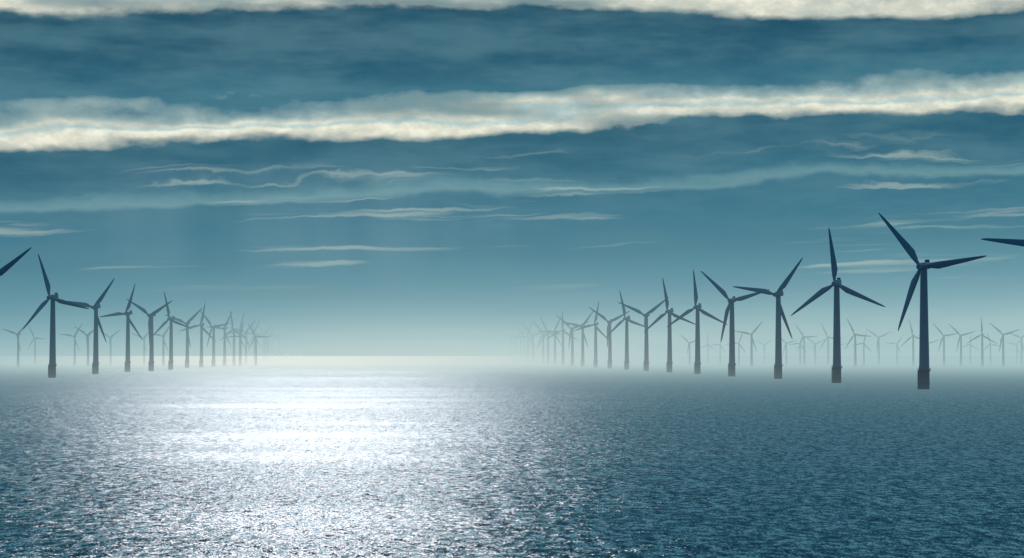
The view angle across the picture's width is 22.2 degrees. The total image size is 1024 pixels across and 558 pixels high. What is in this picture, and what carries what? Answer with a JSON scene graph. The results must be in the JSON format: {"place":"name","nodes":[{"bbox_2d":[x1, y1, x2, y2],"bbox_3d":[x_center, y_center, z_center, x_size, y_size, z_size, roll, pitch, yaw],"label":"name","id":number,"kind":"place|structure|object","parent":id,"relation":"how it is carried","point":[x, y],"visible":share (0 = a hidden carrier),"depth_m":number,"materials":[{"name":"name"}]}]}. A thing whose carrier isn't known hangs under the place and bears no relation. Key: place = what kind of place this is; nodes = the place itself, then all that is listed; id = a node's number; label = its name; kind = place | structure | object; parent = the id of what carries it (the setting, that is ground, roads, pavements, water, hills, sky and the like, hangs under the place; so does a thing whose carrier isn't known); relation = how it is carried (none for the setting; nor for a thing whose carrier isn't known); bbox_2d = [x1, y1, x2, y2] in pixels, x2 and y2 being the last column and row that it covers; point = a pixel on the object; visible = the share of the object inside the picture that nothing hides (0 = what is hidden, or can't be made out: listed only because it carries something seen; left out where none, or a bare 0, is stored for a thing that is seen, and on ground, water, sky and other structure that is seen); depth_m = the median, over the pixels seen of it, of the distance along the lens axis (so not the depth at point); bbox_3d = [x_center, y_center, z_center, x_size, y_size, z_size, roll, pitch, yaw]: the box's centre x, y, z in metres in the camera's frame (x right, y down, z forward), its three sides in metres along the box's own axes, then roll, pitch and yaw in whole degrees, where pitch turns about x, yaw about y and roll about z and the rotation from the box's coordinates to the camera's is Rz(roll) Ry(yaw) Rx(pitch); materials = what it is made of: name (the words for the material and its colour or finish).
{"place":"outdoors","nodes":[
{"label":"outdoors","id":0,"kind":"place"},
{"bbox_2d":[0,356,1023,557],"bbox_3d":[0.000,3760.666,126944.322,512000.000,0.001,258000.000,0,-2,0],"label":"sea water","id":1,"kind":"structure","parent":0,"point":[391,457],"depth_m":482.26,"materials":[{"name":"blue liquid"}]},
{"bbox_2d":[3,324,25,366],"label":"wind turbine","id":2,"kind":"object","parent":1,"relation":"on","point":[18,344],"visible":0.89,"depth_m":4461.87,"materials":[{"name":"grey paint"}]},
{"bbox_2d":[0,247,30,275],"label":"wind turbine","id":3,"kind":"object","parent":1,"relation":"on","point":[6,268],"visible":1,"depth_m":1730.35,"materials":[{"name":"grey paint"}]},
{"bbox_2d":[27,325,44,364],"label":"wind turbine","id":4,"kind":"object","parent":1,"relation":"on","point":[34,338],"visible":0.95,"depth_m":5353.10,"materials":[{"name":"grey paint"}]},
{"bbox_2d":[23,254,88,377],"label":"wind turbine","id":5,"kind":"object","parent":1,"relation":"on","point":[52,365],"visible":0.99,"depth_m":2254.22,"materials":[{"name":"grey paint"}]},
{"bbox_2d":[61,324,81,365],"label":"wind turbine","id":6,"kind":"object","parent":1,"relation":"on","point":[75,344],"visible":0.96,"depth_m":4897.37,"materials":[{"name":"grey paint"}]},
{"bbox_2d":[74,326,98,366],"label":"wind turbine","id":7,"kind":"object","parent":1,"relation":"on","point":[87,336],"visible":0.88,"depth_m":4601.00,"materials":[{"name":"grey paint"}]},
{"bbox_2d":[69,278,114,373],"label":"wind turbine","id":8,"kind":"object","parent":1,"relation":"on","point":[95,363],"visible":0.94,"depth_m":2710.59,"materials":[{"name":"grey paint"}]},
{"bbox_2d":[98,329,120,364],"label":"wind turbine","id":9,"kind":"object","parent":1,"relation":"on","point":[110,345],"visible":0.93,"depth_m":5218.58,"materials":[{"name":"grey paint"}]},
{"bbox_2d":[100,285,142,371],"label":"wind turbine","id":10,"kind":"object","parent":1,"relation":"on","point":[127,357],"visible":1,"depth_m":3119.65,"materials":[{"name":"grey paint"}]},
{"bbox_2d":[131,332,148,364],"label":"wind turbine","id":11,"kind":"object","parent":1,"relation":"on","point":[144,346],"visible":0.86,"depth_m":5352.55,"materials":[{"name":"grey paint"}]},
{"bbox_2d":[127,299,171,370],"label":"wind turbine","id":12,"kind":"object","parent":1,"relation":"on","point":[151,343],"visible":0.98,"depth_m":3253.88,"materials":[{"name":"grey paint"}]},
{"bbox_2d":[148,326,169,365],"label":"wind turbine","id":13,"kind":"object","parent":1,"relation":"on","point":[163,353],"visible":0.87,"depth_m":4838.23,"materials":[{"name":"grey paint"}]},
{"bbox_2d":[153,292,191,369],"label":"wind turbine","id":14,"kind":"object","parent":1,"relation":"on","point":[170,361],"visible":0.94,"depth_m":3581.16,"materials":[{"name":"grey paint"}]},
{"bbox_2d":[165,307,202,367],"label":"wind turbine","id":15,"kind":"object","parent":1,"relation":"on","point":[187,323],"visible":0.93,"depth_m":4067.06,"materials":[{"name":"grey paint"}]},
{"bbox_2d":[181,304,215,366],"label":"wind turbine","id":16,"kind":"object","parent":1,"relation":"on","point":[202,328],"visible":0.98,"depth_m":4297.54,"materials":[{"name":"grey paint"}]},
{"bbox_2d":[200,311,228,366],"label":"wind turbine","id":17,"kind":"object","parent":1,"relation":"on","point":[213,360],"visible":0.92,"depth_m":4556.13,"materials":[{"name":"grey paint"}]},
{"bbox_2d":[209,313,231,365],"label":"wind turbine","id":18,"kind":"object","parent":1,"relation":"on","point":[225,327],"visible":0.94,"depth_m":4846.52,"materials":[{"name":"grey paint"}]},
{"bbox_2d":[220,310,246,365],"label":"wind turbine","id":19,"kind":"object","parent":1,"relation":"on","point":[233,358],"visible":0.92,"depth_m":5061.86,"materials":[{"name":"grey paint"}]},
{"bbox_2d":[228,323,245,365],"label":"wind turbine","id":20,"kind":"object","parent":1,"relation":"on","point":[240,340],"visible":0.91,"depth_m":4923.57,"materials":[{"name":"grey paint"}]},
{"bbox_2d":[226,314,249,364],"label":"wind turbine","id":21,"kind":"object","parent":1,"relation":"on","point":[239,330],"visible":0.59,"depth_m":5331.14,"materials":[{"name":"grey paint"}]},
{"bbox_2d":[229,320,255,364],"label":"wind turbine","id":22,"kind":"object","parent":1,"relation":"on","point":[246,332],"visible":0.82,"depth_m":5607.15,"materials":[{"name":"grey paint"}]},
{"bbox_2d":[242,319,261,363],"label":"wind turbine","id":23,"kind":"object","parent":1,"relation":"on","point":[254,343],"visible":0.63,"depth_m":5963.67,"materials":[{"name":"grey paint"}]},
{"bbox_2d":[248,320,267,342],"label":"wind turbine","id":24,"kind":"object","parent":1,"relation":"on","point":[254,332],"visible":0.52,"depth_m":6234.82,"materials":[{"name":"grey paint"}]},
{"bbox_2d":[247,323,269,365],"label":"wind turbine","id":25,"kind":"object","parent":1,"relation":"on","point":[255,337],"visible":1,"depth_m":4990.36,"materials":[{"name":"grey paint"}]},
{"bbox_2d":[251,326,270,362],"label":"wind turbine","id":26,"kind":"object","parent":1,"relation":"on","point":[264,343],"visible":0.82,"depth_m":6537.96,"materials":[{"name":"grey paint"}]},
{"bbox_2d":[256,328,275,362],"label":"wind turbine","id":27,"kind":"object","parent":1,"relation":"on","point":[269,346],"visible":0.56,"depth_m":7071.35,"materials":[{"name":"grey paint"}]},
{"bbox_2d":[258,325,277,362],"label":"wind turbine","id":28,"kind":"object","parent":1,"relation":"on","point":[266,344],"visible":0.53,"depth_m":6774.88,"materials":[{"name":"grey paint"}]},
{"bbox_2d":[263,328,281,362],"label":"wind turbine","id":29,"kind":"object","parent":1,"relation":"on","point":[271,340],"visible":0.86,"depth_m":7346.94,"materials":[{"name":"grey paint"}]},
{"bbox_2d":[269,328,283,361],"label":"wind turbine","id":30,"kind":"object","parent":1,"relation":"on","point":[278,345],"visible":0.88,"depth_m":7638.21,"materials":[{"name":"grey paint"}]},
{"bbox_2d":[271,332,284,361],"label":"wind turbine","id":31,"kind":"object","parent":1,"relation":"on","point":[279,346],"visible":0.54,"depth_m":7943.35,"materials":[{"name":"grey paint"}]},
{"bbox_2d":[273,332,290,361],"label":"wind turbine","id":32,"kind":"object","parent":1,"relation":"on","point":[284,346],"visible":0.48,"depth_m":8511.85,"materials":[{"name":"grey paint"}]},
{"bbox_2d":[277,331,289,361],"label":"wind turbine","id":33,"kind":"object","parent":1,"relation":"on","point":[285,339],"visible":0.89,"depth_m":8275.44,"materials":[{"name":"grey paint"}]},
{"bbox_2d":[281,332,296,360],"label":"wind turbine","id":34,"kind":"object","parent":1,"relation":"on","point":[287,347],"visible":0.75,"depth_m":8854.16,"materials":[{"name":"grey paint"}]},
{"bbox_2d":[288,332,293,360],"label":"wind turbine","id":35,"kind":"object","parent":1,"relation":"on","point":[289,347],"visible":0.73,"depth_m":9122.06,"materials":[{"name":"grey paint"}]},
{"bbox_2d":[288,335,302,360],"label":"wind turbine","id":36,"kind":"object","parent":1,"relation":"on","point":[294,347],"visible":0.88,"depth_m":9413.00,"materials":[{"name":"grey paint"}]},
{"bbox_2d":[296,334,306,360],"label":"wind turbine","id":37,"kind":"object","parent":1,"relation":"on","point":[300,349],"visible":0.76,"depth_m":10302.60,"materials":[{"name":"grey paint"}]},
{"bbox_2d":[479,336,487,359],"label":"wind turbine","id":38,"kind":"object","parent":1,"relation":"on","point":[484,348],"visible":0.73,"depth_m":10621.81,"materials":[{"name":"grey paint"}]},
{"bbox_2d":[482,338,490,360],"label":"wind turbine","id":39,"kind":"object","parent":1,"relation":"on","point":[488,350],"visible":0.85,"depth_m":10303.70,"materials":[{"name":"grey paint"}]},
{"bbox_2d":[487,335,492,360],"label":"wind turbine","id":40,"kind":"object","parent":1,"relation":"on","point":[491,349],"visible":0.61,"depth_m":10028.76,"materials":[{"name":"grey paint"}]},
{"bbox_2d":[485,337,497,360],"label":"wind turbine","id":41,"kind":"object","parent":1,"relation":"on","point":[493,350],"visible":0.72,"depth_m":9740.20,"materials":[{"name":"grey paint"}]},
{"bbox_2d":[490,334,507,360],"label":"wind turbine","id":42,"kind":"object","parent":1,"relation":"on","point":[500,348],"visible":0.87,"depth_m":8793.50,"materials":[{"name":"grey paint"}]},
{"bbox_2d":[496,329,512,361],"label":"wind turbine","id":43,"kind":"object","parent":1,"relation":"on","point":[504,347],"visible":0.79,"depth_m":8462.65,"materials":[{"name":"grey paint"}]},
{"bbox_2d":[498,333,517,361],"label":"wind turbine","id":44,"kind":"object","parent":1,"relation":"on","point":[508,347],"visible":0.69,"depth_m":8210.71,"materials":[{"name":"grey paint"}]},
{"bbox_2d":[500,328,517,361],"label":"wind turbine","id":45,"kind":"object","parent":1,"relation":"on","point":[511,341],"visible":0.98,"depth_m":7893.53,"materials":[{"name":"grey paint"}]},
{"bbox_2d":[504,331,523,361],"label":"wind turbine","id":46,"kind":"object","parent":1,"relation":"on","point":[515,359],"visible":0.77,"depth_m":7580.26,"materials":[{"name":"grey paint"}]},
{"bbox_2d":[507,329,525,362],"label":"wind turbine","id":47,"kind":"object","parent":1,"relation":"on","point":[520,348],"visible":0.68,"depth_m":7249.26,"materials":[{"name":"grey paint"}]},
{"bbox_2d":[513,322,535,362],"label":"wind turbine","id":48,"kind":"object","parent":1,"relation":"on","point":[528,338],"visible":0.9,"depth_m":6682.31,"materials":[{"name":"grey paint"}]},
{"bbox_2d":[515,325,534,362],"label":"wind turbine","id":49,"kind":"object","parent":1,"relation":"on","point":[524,345],"visible":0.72,"depth_m":6956.90,"materials":[{"name":"grey paint"}]},
{"bbox_2d":[522,324,542,363],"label":"wind turbine","id":50,"kind":"object","parent":1,"relation":"on","point":[532,335],"visible":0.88,"depth_m":6340.90,"materials":[{"name":"grey paint"}]},
{"bbox_2d":[533,321,545,363],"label":"wind turbine","id":51,"kind":"object","parent":1,"relation":"on","point":[543,359],"visible":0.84,"depth_m":6043.69,"materials":[{"name":"grey paint"}]},
{"bbox_2d":[537,317,561,364],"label":"wind turbine","id":52,"kind":"object","parent":1,"relation":"on","point":[555,331],"visible":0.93,"depth_m":5436.61,"materials":[{"name":"grey paint"}]},
{"bbox_2d":[538,317,561,363],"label":"wind turbine","id":53,"kind":"object","parent":1,"relation":"on","point":[548,359],"visible":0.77,"depth_m":5726.40,"materials":[{"name":"grey paint"}]},
{"bbox_2d":[547,310,576,364],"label":"wind turbine","id":54,"kind":"object","parent":1,"relation":"on","point":[563,332],"visible":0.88,"depth_m":5142.20,"materials":[{"name":"grey paint"}]},
{"bbox_2d":[556,315,588,365],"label":"wind turbine","id":55,"kind":"object","parent":1,"relation":"on","point":[571,335],"visible":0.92,"depth_m":4847.23,"materials":[{"name":"grey paint"}]},
{"bbox_2d":[563,311,592,366],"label":"wind turbine","id":56,"kind":"object","parent":1,"relation":"on","point":[582,343],"visible":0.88,"depth_m":4528.37,"materials":[{"name":"grey paint"}]},
{"bbox_2d":[574,302,606,367],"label":"wind turbine","id":57,"kind":"object","parent":1,"relation":"on","point":[595,361],"visible":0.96,"depth_m":4218.32,"materials":[{"name":"grey paint"}]},
{"bbox_2d":[589,307,629,368],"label":"wind turbine","id":58,"kind":"object","parent":1,"relation":"on","point":[609,347],"visible":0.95,"depth_m":3893.90,"materials":[{"name":"grey paint"}]},
{"bbox_2d":[606,290,643,369],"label":"wind turbine","id":59,"kind":"object","parent":1,"relation":"on","point":[626,361],"visible":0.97,"depth_m":3536.82,"materials":[{"name":"grey paint"}]},
{"bbox_2d":[618,300,664,370],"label":"wind turbine","id":60,"kind":"object","parent":1,"relation":"on","point":[646,353],"visible":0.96,"depth_m":3253.42,"materials":[{"name":"grey paint"}]},
{"bbox_2d":[644,277,694,371],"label":"wind turbine","id":61,"kind":"object","parent":1,"relation":"on","point":[669,362],"visible":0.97,"depth_m":2976.95,"materials":[{"name":"grey paint"}]},
{"bbox_2d":[679,334,694,365],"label":"wind turbine","id":62,"kind":"object","parent":1,"relation":"on","point":[689,350],"visible":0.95,"depth_m":4879.40,"materials":[{"name":"grey paint"}]},
{"bbox_2d":[667,270,726,373],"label":"wind turbine","id":63,"kind":"object","parent":1,"relation":"on","point":[697,366],"visible":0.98,"depth_m":2710.92,"materials":[{"name":"grey paint"}]},
{"bbox_2d":[700,336,714,364],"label":"wind turbine","id":64,"kind":"object","parent":1,"relation":"on","point":[707,345],"visible":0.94,"depth_m":5681.85,"materials":[{"name":"grey paint"}]},
{"bbox_2d":[709,335,726,364],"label":"wind turbine","id":65,"kind":"object","parent":1,"relation":"on","point":[719,351],"visible":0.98,"depth_m":5511.40,"materials":[{"name":"grey paint"}]},
{"bbox_2d":[701,271,768,375],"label":"wind turbine","id":66,"kind":"object","parent":1,"relation":"on","point":[732,363],"visible":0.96,"depth_m":2397.26,"materials":[{"name":"grey paint"}]},
{"bbox_2d":[726,333,745,365],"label":"wind turbine","id":67,"kind":"object","parent":1,"relation":"on","point":[739,345],"visible":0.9,"depth_m":4919.61,"materials":[{"name":"grey paint"}]},
{"bbox_2d":[736,322,761,366],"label":"wind turbine","id":68,"kind":"object","parent":1,"relation":"on","point":[751,351],"visible":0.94,"depth_m":4469.62,"materials":[{"name":"grey paint"}]},
{"bbox_2d":[756,339,772,363],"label":"wind turbine","id":69,"kind":"object","parent":1,"relation":"on","point":[764,349],"visible":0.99,"depth_m":5758.45,"materials":[{"name":"grey paint"}]},
{"bbox_2d":[733,257,802,378],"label":"wind turbine","id":70,"kind":"object","parent":1,"relation":"on","point":[778,294],"visible":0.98,"depth_m":2147.70,"materials":[{"name":"grey paint"}]},
{"bbox_2d":[782,339,796,365],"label":"wind turbine","id":71,"kind":"object","parent":1,"relation":"on","point":[786,351],"visible":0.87,"depth_m":5009.01,"materials":[{"name":"grey paint"}]},
{"bbox_2d":[789,333,806,365],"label":"wind turbine","id":72,"kind":"object","parent":1,"relation":"on","point":[800,345],"visible":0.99,"depth_m":5069.97,"materials":[{"name":"grey paint"}]},
{"bbox_2d":[795,324,816,365],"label":"wind turbine","id":73,"kind":"object","parent":1,"relation":"on","point":[804,361],"visible":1,"depth_m":5084.76,"materials":[{"name":"grey paint"}]},
{"bbox_2d":[807,338,824,364],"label":"wind turbine","id":74,"kind":"object","parent":1,"relation":"on","point":[815,349],"visible":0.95,"depth_m":5314.63,"materials":[{"name":"grey paint"}]},
{"bbox_2d":[819,324,832,364],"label":"wind turbine","id":75,"kind":"object","parent":1,"relation":"on","point":[827,339],"visible":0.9,"depth_m":5196.90,"materials":[{"name":"grey paint"}]},
{"bbox_2d":[791,227,884,382],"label":"wind turbine","id":76,"kind":"object","parent":1,"relation":"on","point":[836,366],"visible":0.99,"depth_m":1820.93,"materials":[{"name":"grey paint"}]},
{"bbox_2d":[845,319,867,366],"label":"wind turbine","id":77,"kind":"object","parent":1,"relation":"on","point":[855,354],"visible":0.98,"depth_m":4500.61,"materials":[{"name":"grey paint"}]},
{"bbox_2d":[852,331,871,365],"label":"wind turbine","id":78,"kind":"object","parent":1,"relation":"on","point":[864,345],"visible":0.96,"depth_m":4945.36,"materials":[{"name":"grey paint"}]},
{"bbox_2d":[867,329,889,364],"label":"wind turbine","id":79,"kind":"object","parent":1,"relation":"on","point":[878,343],"visible":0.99,"depth_m":5242.93,"materials":[{"name":"grey paint"}]},
{"bbox_2d":[890,335,902,364],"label":"wind turbine","id":80,"kind":"object","parent":1,"relation":"on","point":[897,347],"visible":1,"depth_m":5318.14,"materials":[{"name":"grey paint"}]},
{"bbox_2d":[901,320,918,365],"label":"wind turbine","id":81,"kind":"object","parent":1,"relation":"on","point":[913,358],"visible":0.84,"depth_m":4796.98,"materials":[{"name":"grey paint"}]},
{"bbox_2d":[878,213,985,388],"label":"wind turbine","id":82,"kind":"object","parent":1,"relation":"on","point":[923,371],"visible":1,"depth_m":1478.28,"materials":[{"name":"grey paint"}]},
{"bbox_2d":[933,324,956,365],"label":"wind turbine","id":83,"kind":"object","parent":1,"relation":"on","point":[943,339],"visible":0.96,"depth_m":4768.19,"materials":[{"name":"grey paint"}]},
{"bbox_2d":[949,324,974,365],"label":"wind turbine","id":84,"kind":"object","parent":1,"relation":"on","point":[960,340],"visible":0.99,"depth_m":4697.60,"materials":[{"name":"grey paint"}]},
{"bbox_2d":[962,336,977,364],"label":"wind turbine","id":85,"kind":"object","parent":1,"relation":"on","point":[970,350],"visible":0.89,"depth_m":5352.34,"materials":[{"name":"grey paint"}]},
{"bbox_2d":[968,317,996,366],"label":"wind turbine","id":86,"kind":"object","parent":1,"relation":"on","point":[982,353],"visible":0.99,"depth_m":4524.55,"materials":[{"name":"grey paint"}]},
{"bbox_2d":[983,333,1001,364],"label":"wind turbine","id":87,"kind":"object","parent":1,"relation":"on","point":[990,348],"visible":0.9,"depth_m":5173.55,"materials":[{"name":"grey paint"}]},
{"bbox_2d":[981,238,1023,246],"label":"wind turbine","id":88,"kind":"object","parent":1,"relation":"on","point":[1018,242],"visible":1,"depth_m":1246.81,"materials":[{"name":"grey paint"}]},
{"bbox_2d":[990,323,1019,366],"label":"wind turbine","id":89,"kind":"object","parent":1,"relation":"on","point":[1002,342],"visible":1,"depth_m":4529.23,"materials":[{"name":"grey paint"}]},
{"bbox_2d":[1006,340,1020,364],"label":"wind turbine","id":90,"kind":"object","parent":1,"relation":"on","point":[1016,351],"visible":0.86,"depth_m":5628.19,"materials":[{"name":"grey paint"}]},
{"bbox_2d":[1006,332,1023,364],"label":"wind turbine","id":91,"kind":"object","parent":1,"relation":"on","point":[1021,360],"visible":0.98,"depth_m":5293.70,"materials":[{"name":"grey paint"}]},
{"bbox_2d":[0,0,1023,355],"label":"sky","id":92,"kind":"structure","parent":0,"point":[346,177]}
]}

